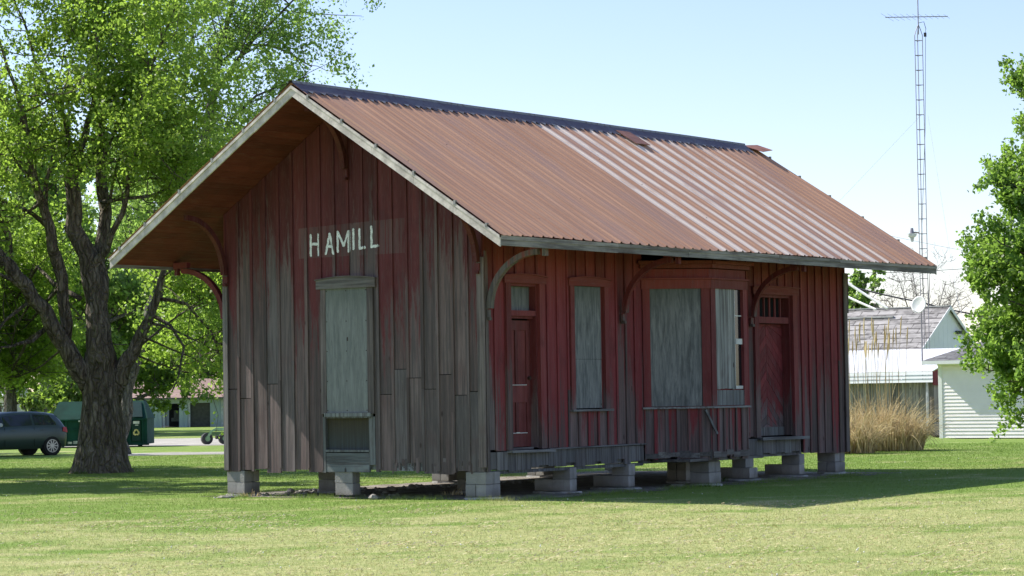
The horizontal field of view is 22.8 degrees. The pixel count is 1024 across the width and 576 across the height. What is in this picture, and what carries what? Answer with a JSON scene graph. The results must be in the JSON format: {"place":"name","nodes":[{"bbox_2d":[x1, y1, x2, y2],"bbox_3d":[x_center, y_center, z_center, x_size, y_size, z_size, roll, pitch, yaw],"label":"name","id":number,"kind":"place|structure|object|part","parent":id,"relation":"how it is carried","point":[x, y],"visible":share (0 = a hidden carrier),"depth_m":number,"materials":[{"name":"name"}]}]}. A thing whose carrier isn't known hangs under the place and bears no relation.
{"place":"outdoors","nodes":[
{"label":"outdoors","id":0,"kind":"place"},
{"bbox_2d":[61,438,223,447],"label":"gravel road","id":1,"kind":"structure","parent":0,"point":[179,442],"depth_m":97.90,"materials":[{"name":"grey gravel"}]},
{"bbox_2d":[201,428,223,443],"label":"farm implement","id":2,"kind":"object","parent":1,"relation":"on","point":[206,438],"visible":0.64,"depth_m":93.64,"materials":[{"name":"green paint"}]},
{"bbox_2d":[0,410,1023,575],"bbox_3d":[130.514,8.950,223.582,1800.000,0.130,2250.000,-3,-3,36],"label":"ground","id":3,"kind":"structure","parent":0,"point":[178,432],"depth_m":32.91,"materials":[{"name":"green plant"}]},
{"bbox_2d":[0,389,27,411],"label":"white shed","id":4,"kind":"structure","parent":3,"relation":"on","point":[19,409],"depth_m":157.24,"materials":[{"name":"white"}]},
{"bbox_2d":[0,358,59,411],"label":"broadleaf tree","id":5,"kind":"object","parent":3,"relation":"on","point":[10,403],"visible":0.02,"depth_m":137.80,"materials":[{"name":"green plant"}]},
{"bbox_2d":[16,391,49,411],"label":"shrub","id":6,"kind":"object","parent":3,"relation":"on","point":[32,401],"visible":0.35,"depth_m":103.75,"materials":[{"name":"green plant"}]},
{"bbox_2d":[0,411,66,454],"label":"parked car","id":7,"kind":"object","parent":3,"relation":"on","point":[29,433],"visible":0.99,"depth_m":79.12,"materials":[{"name":"grey paint"}]},
{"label":"side window","id":8,"kind":"part","parent":7,"relation":"part of","materials":[{"name":"black glass"}]},
{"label":"side window","id":9,"kind":"part","parent":7,"relation":"part of","materials":[{"name":"black glass"}]},
{"bbox_2d":[36,367,81,413],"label":"shrub","id":10,"kind":"object","parent":3,"relation":"on","point":[72,393],"visible":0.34,"depth_m":111.61,"materials":[{"name":"green plant"}]},
{"bbox_2d":[0,100,187,411],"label":"broadleaf tree","id":11,"kind":"object","parent":3,"relation":"on","point":[125,290],"visible":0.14,"depth_m":121.94,"materials":[{"name":"green plant"}]},
{"bbox_2d":[53,400,154,446],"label":"recycling container","id":12,"kind":"object","parent":3,"relation":"on","point":[140,434],"visible":0.52,"depth_m":91.25,"materials":[{"name":"green paint"}]},
{"bbox_2d":[17,224,215,416],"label":"broadleaf tree","id":13,"kind":"object","parent":3,"relation":"on","point":[153,380],"visible":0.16,"depth_m":127.41,"materials":[{"name":"green plant"}]},
{"bbox_2d":[0,0,262,473],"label":"maple tree","id":14,"kind":"object","parent":3,"relation":"on","point":[154,135],"visible":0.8,"depth_m":58.75,"materials":[{"name":"green plant"}]},
{"bbox_2d":[72,64,204,350],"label":"broadleaf tree","id":15,"kind":"object","parent":3,"relation":"on","point":[97,215],"visible":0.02,"depth_m":166.03,"materials":[{"name":"green plant"}]},
{"bbox_2d":[106,262,219,378],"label":"broadleaf tree","id":16,"kind":"object","parent":3,"relation":"on","point":[211,375],"visible":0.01,"depth_m":165.41,"materials":[{"name":"green plant"}]},
{"bbox_2d":[128,452,223,455],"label":"gravel lane","id":17,"kind":"structure","parent":3,"relation":"on","point":[171,453],"depth_m":78.47,"materials":[{"name":"grey gravel"}]},
{"bbox_2d":[132,378,223,427],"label":"farm shed","id":18,"kind":"structure","parent":3,"relation":"on","point":[201,414],"depth_m":152.39,"materials":[{"name":"grey metal"}]},
{"bbox_2d":[171,410,178,420],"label":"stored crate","id":19,"kind":"object","parent":18,"relation":"in","point":[176,417],"visible":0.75,"depth_m":153.81,"materials":[{"name":"grey"}]},
{"bbox_2d":[191,403,209,426],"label":"roller door","id":20,"kind":"structure","parent":18,"relation":"in","point":[200,413],"depth_m":152.56,"materials":[{"name":"grey metal"}]},
{"bbox_2d":[163,272,222,392],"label":"broadleaf tree","id":21,"kind":"object","parent":3,"relation":"on","point":[201,341],"depth_m":150.91,"materials":[{"name":"green plant"}]},
{"bbox_2d":[216,495,234,497],"bbox_3d":[-4.845,3.548,43.086,0.355,0.064,0.230,1,-3,-42],"label":"stone","id":22,"kind":"object","parent":3,"relation":"on","point":[228,496],"visible":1,"depth_m":43.01,"materials":[{"name":"grey stone"}]},
{"bbox_2d":[65,0,385,453],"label":"maple tree","id":23,"kind":"object","parent":3,"relation":"on","point":[245,27],"visible":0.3,"depth_m":78.66,"materials":[{"name":"green plant"}]},
{"bbox_2d":[287,488,294,492],"bbox_3d":[-3.904,3.587,44.785,0.141,0.131,0.139,-3,-3,41],"label":"stone","id":24,"kind":"object","parent":3,"relation":"on","point":[290,490],"visible":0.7,"depth_m":44.74,"materials":[{"name":"grey stone"}]},
{"bbox_2d":[335,472,359,494],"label":"block pier","id":25,"kind":"structure","parent":3,"relation":"on","point":[347,483],"depth_m":42.39,"materials":[{"name":"concrete"}]},
{"bbox_2d":[368,494,377,499],"bbox_3d":[-2.264,3.424,41.463,0.128,0.128,0.181,-3,-3,39],"label":"stone","id":26,"kind":"object","parent":3,"relation":"on","point":[372,497],"visible":0.87,"depth_m":41.41,"materials":[{"name":"grey stone"}]},
{"bbox_2d":[387,486,395,490],"bbox_3d":[-2.134,3.573,45.046,0.165,0.125,0.138,0,-3,-29],"label":"stone","id":27,"kind":"object","parent":3,"relation":"on","point":[391,488],"visible":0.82,"depth_m":44.99,"materials":[{"name":"grey stone"}]},
{"bbox_2d":[408,484,416,488],"bbox_3d":[-1.806,3.604,45.919,0.158,0.128,0.126,0,-3,-21],"label":"stone","id":28,"kind":"object","parent":3,"relation":"on","point":[411,486],"visible":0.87,"depth_m":45.88,"materials":[{"name":"grey stone"}]},
{"bbox_2d":[0,493,1023,575],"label":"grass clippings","id":29,"kind":"object","parent":3,"relation":"on","point":[397,541],"depth_m":29.32,"materials":[{"name":"green plant"}]},
{"bbox_2d":[204,471,901,500],"bbox_3d":[1.085,3.648,47.400,7.403,0.001,13.339,-3,-3,36],"label":"dirt patch","id":30,"kind":"object","parent":3,"relation":"on","point":[647,480],"visible":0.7,"depth_m":45.83,"materials":[{"name":"brown soil"}]},
{"bbox_2d":[226,470,259,495],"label":"block pier","id":31,"kind":"structure","parent":30,"relation":"on","point":[241,481],"depth_m":43.81,"materials":[{"name":"concrete"}]},
{"bbox_2d":[317,472,335,492],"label":"block pier","id":32,"kind":"structure","parent":30,"relation":"on","point":[327,483],"depth_m":44.55,"materials":[{"name":"concrete"}]},
{"bbox_2d":[213,480,534,497],"bbox_3d":[-1.120,3.554,45.000,4.866,0.068,7.469,-3,-3,36],"label":"rubble","id":33,"kind":"object","parent":30,"relation":"on","point":[375,489],"visible":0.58,"depth_m":45.55,"materials":[{"name":"stone"}]},
{"bbox_2d":[432,473,456,482],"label":"block pier","id":34,"kind":"structure","parent":30,"relation":"on","point":[444,478],"depth_m":48.61,"materials":[{"name":"concrete"}]},
{"bbox_2d":[441,484,465,494],"bbox_3d":[-0.982,3.374,42.499,0.409,0.185,0.516,1,-3,-31],"label":"weed clump","id":35,"kind":"object","parent":30,"relation":"on","point":[456,493],"visible":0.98,"depth_m":42.48,"materials":[{"name":"plant"}]},
{"bbox_2d":[455,471,467,492],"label":"block pier","id":36,"kind":"structure","parent":30,"relation":"on","point":[461,478],"depth_m":43.58,"materials":[{"name":"concrete"}]},
{"bbox_2d":[464,471,503,499],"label":"block pier","id":37,"kind":"structure","parent":30,"relation":"on","point":[483,484],"depth_m":40.82,"materials":[{"name":"concrete"}]},
{"bbox_2d":[526,467,552,476],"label":"block pier","id":38,"kind":"structure","parent":30,"relation":"on","point":[541,474],"depth_m":51.10,"materials":[{"name":"concrete"}]},
{"bbox_2d":[532,467,581,493],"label":"block pier","id":39,"kind":"structure","parent":30,"relation":"on","point":[563,481],"depth_m":42.72,"materials":[{"name":"concrete"}]},
{"bbox_2d":[604,463,622,472],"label":"block pier","id":40,"kind":"structure","parent":30,"relation":"on","point":[608,470],"depth_m":53.41,"materials":[{"name":"concrete"}]},
{"bbox_2d":[590,464,641,488],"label":"block pier","id":41,"kind":"structure","parent":30,"relation":"on","point":[621,477],"depth_m":44.19,"materials":[{"name":"concrete"}]},
{"bbox_2d":[666,462,691,482],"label":"block pier","id":42,"kind":"structure","parent":30,"relation":"on","point":[678,472],"depth_m":46.69,"materials":[{"name":"concrete"}]},
{"bbox_2d":[688,460,722,485],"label":"block pier","id":43,"kind":"structure","parent":30,"relation":"on","point":[707,472],"depth_m":45.09,"materials":[{"name":"concrete"}]},
{"bbox_2d":[108,80,936,473],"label":"train depot","id":44,"kind":"structure","parent":43,"relation":"on","point":[422,284],"depth_m":43.26,"materials":[{"name":"wood"}]},
{"bbox_2d":[314,276,375,472],"bbox_3d":[-2.741,1.439,42.393,1.300,3.288,0.145,-3,-3,36],"label":"door","id":45,"kind":"structure","parent":44,"relation":"in","point":[347,312],"depth_m":42.38,"materials":[{"name":"wood"}]},
{"bbox_2d":[496,273,555,452],"bbox_3d":[0.194,1.234,41.747,0.340,2.942,1.290,-3,-3,36],"label":"door","id":46,"kind":"structure","parent":44,"relation":"in","point":[525,340],"depth_m":41.96,"materials":[{"name":"brown wood"}]},
{"bbox_2d":[567,276,613,411],"bbox_3d":[1.308,0.951,43.252,0.165,2.297,1.300,-3,-3,36],"label":"window","id":47,"kind":"structure","parent":44,"relation":"in","point":[588,306],"depth_m":43.28,"materials":[{"name":"grey wood"}]},
{"bbox_2d":[637,260,762,461],"bbox_3d":[3.557,1.309,45.561,1.107,3.545,3.309,-3,-3,36],"label":"bay window","id":48,"kind":"structure","parent":44,"relation":"in","point":[696,407],"depth_m":44.77,"materials":[{"name":"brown wood"}]},
{"bbox_2d":[749,286,809,439],"bbox_3d":[5.029,1.432,48.502,0.400,2.937,1.890,-3,-3,36],"label":"door","id":49,"kind":"structure","parent":44,"relation":"in","point":[775,340],"depth_m":48.77,"materials":[{"name":"brown wood"}]},
{"bbox_2d":[720,458,763,480],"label":"block pier","id":50,"kind":"structure","parent":30,"relation":"on","point":[745,469],"depth_m":47.58,"materials":[{"name":"concrete"}]},
{"bbox_2d":[759,454,807,476],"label":"block pier","id":51,"kind":"structure","parent":30,"relation":"on","point":[792,464],"depth_m":49.21,"materials":[{"name":"concrete"}]},
{"bbox_2d":[817,452,846,473],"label":"block pier","id":52,"kind":"structure","parent":30,"relation":"on","point":[830,463],"depth_m":50.45,"materials":[{"name":"concrete"}]},
{"bbox_2d":[567,491,581,493],"bbox_3d":[1.038,3.437,42.593,0.260,0.066,0.269,1,-3,-44],"label":"stone","id":53,"kind":"object","parent":3,"relation":"on","point":[571,492],"visible":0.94,"depth_m":42.50,"materials":[{"name":"grey stone"}]},
{"bbox_2d":[848,269,885,308],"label":"broadleaf tree","id":54,"kind":"object","parent":3,"relation":"on","point":[857,278],"visible":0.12,"depth_m":159.68,"materials":[{"name":"green plant"}]},
{"bbox_2d":[845,319,913,453],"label":"ornamental grass","id":55,"kind":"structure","parent":3,"relation":"on","point":[862,440],"depth_m":65.78,"materials":[{"name":"plant"}]},
{"bbox_2d":[848,348,959,433],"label":"metal roofed shed","id":56,"kind":"structure","parent":3,"relation":"on","point":[923,386],"depth_m":92.20,"materials":[{"name":"grey wood"}]},
{"bbox_2d":[911,296,925,371],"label":"satellite dish","id":57,"kind":"object","parent":3,"relation":"on","point":[918,304],"visible":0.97,"depth_m":92.07,"materials":[{"name":"metal"}]},
{"bbox_2d":[862,246,976,321],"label":"bare tree","id":58,"kind":"object","parent":3,"relation":"on","point":[914,285],"visible":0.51,"depth_m":150.33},
{"bbox_2d":[930,397,933,432],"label":"wood post","id":59,"kind":"object","parent":3,"relation":"on","point":[932,407],"visible":0.54,"depth_m":89.70,"materials":[{"name":"brown wood"}]},
{"bbox_2d":[953,52,1023,443],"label":"leafy tree","id":60,"kind":"object","parent":3,"relation":"on","point":[994,258],"visible":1,"depth_m":55.22,"materials":[{"name":"green plant"}]},
{"bbox_2d":[0,0,1023,391],"label":"sky","id":61,"kind":"structure","parent":0,"point":[826,86],"materials":[{"name":"blue"}]},
{"bbox_2d":[848,296,875,309],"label":"white cable","id":62,"kind":"object","parent":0,"point":[862,303],"visible":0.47,"depth_m":101.64,"materials":[{"name":"plastic"}]},
{"bbox_2d":[848,282,887,308],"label":"white cable","id":63,"kind":"object","parent":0,"point":[867,295],"visible":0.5,"depth_m":101.72,"materials":[{"name":"plastic"}]},
{"bbox_2d":[848,316,966,450],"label":"ornamental grass","id":64,"kind":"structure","parent":0,"point":[911,436],"depth_m":68.01,"materials":[{"name":"plant"}]},
{"bbox_2d":[847,305,973,379],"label":"shingled house","id":65,"kind":"structure","parent":0,"point":[945,323],"depth_m":108.34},
{"bbox_2d":[848,285,977,314],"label":"overhead cable","id":66,"kind":"object","parent":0,"point":[906,299],"visible":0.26,"depth_m":113.06,"materials":[{"name":"metal"}]},
{"bbox_2d":[882,0,948,348],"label":"antenna tower","id":67,"kind":"structure","parent":0,"point":[919,129],"depth_m":99.49,"materials":[{"name":"metal"}]},
{"bbox_2d":[907,228,918,241],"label":"yard lamp","id":68,"kind":"object","parent":67,"relation":"attached to","point":[912,234],"visible":1,"depth_m":99.21,"materials":[{"name":"metal"}]},
{"bbox_2d":[928,117,966,330],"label":"guy wire","id":69,"kind":"object","parent":67,"relation":"attached to","point":[945,224],"visible":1,"depth_m":94.70,"materials":[{"name":"grey metal"}]},
{"bbox_2d":[878,269,956,272],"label":"overhead cable","id":70,"kind":"object","parent":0,"point":[896,272],"visible":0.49,"depth_m":127.48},
{"bbox_2d":[928,418,938,437],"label":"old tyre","id":71,"kind":"object","parent":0,"point":[935,436],"visible":0.31,"depth_m":84.94,"materials":[{"name":"rubber"}]},
{"bbox_2d":[922,342,1023,437],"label":"garage","id":72,"kind":"structure","parent":0,"point":[964,392],"depth_m":82.55,"materials":[{"name":"white"}]}
]}

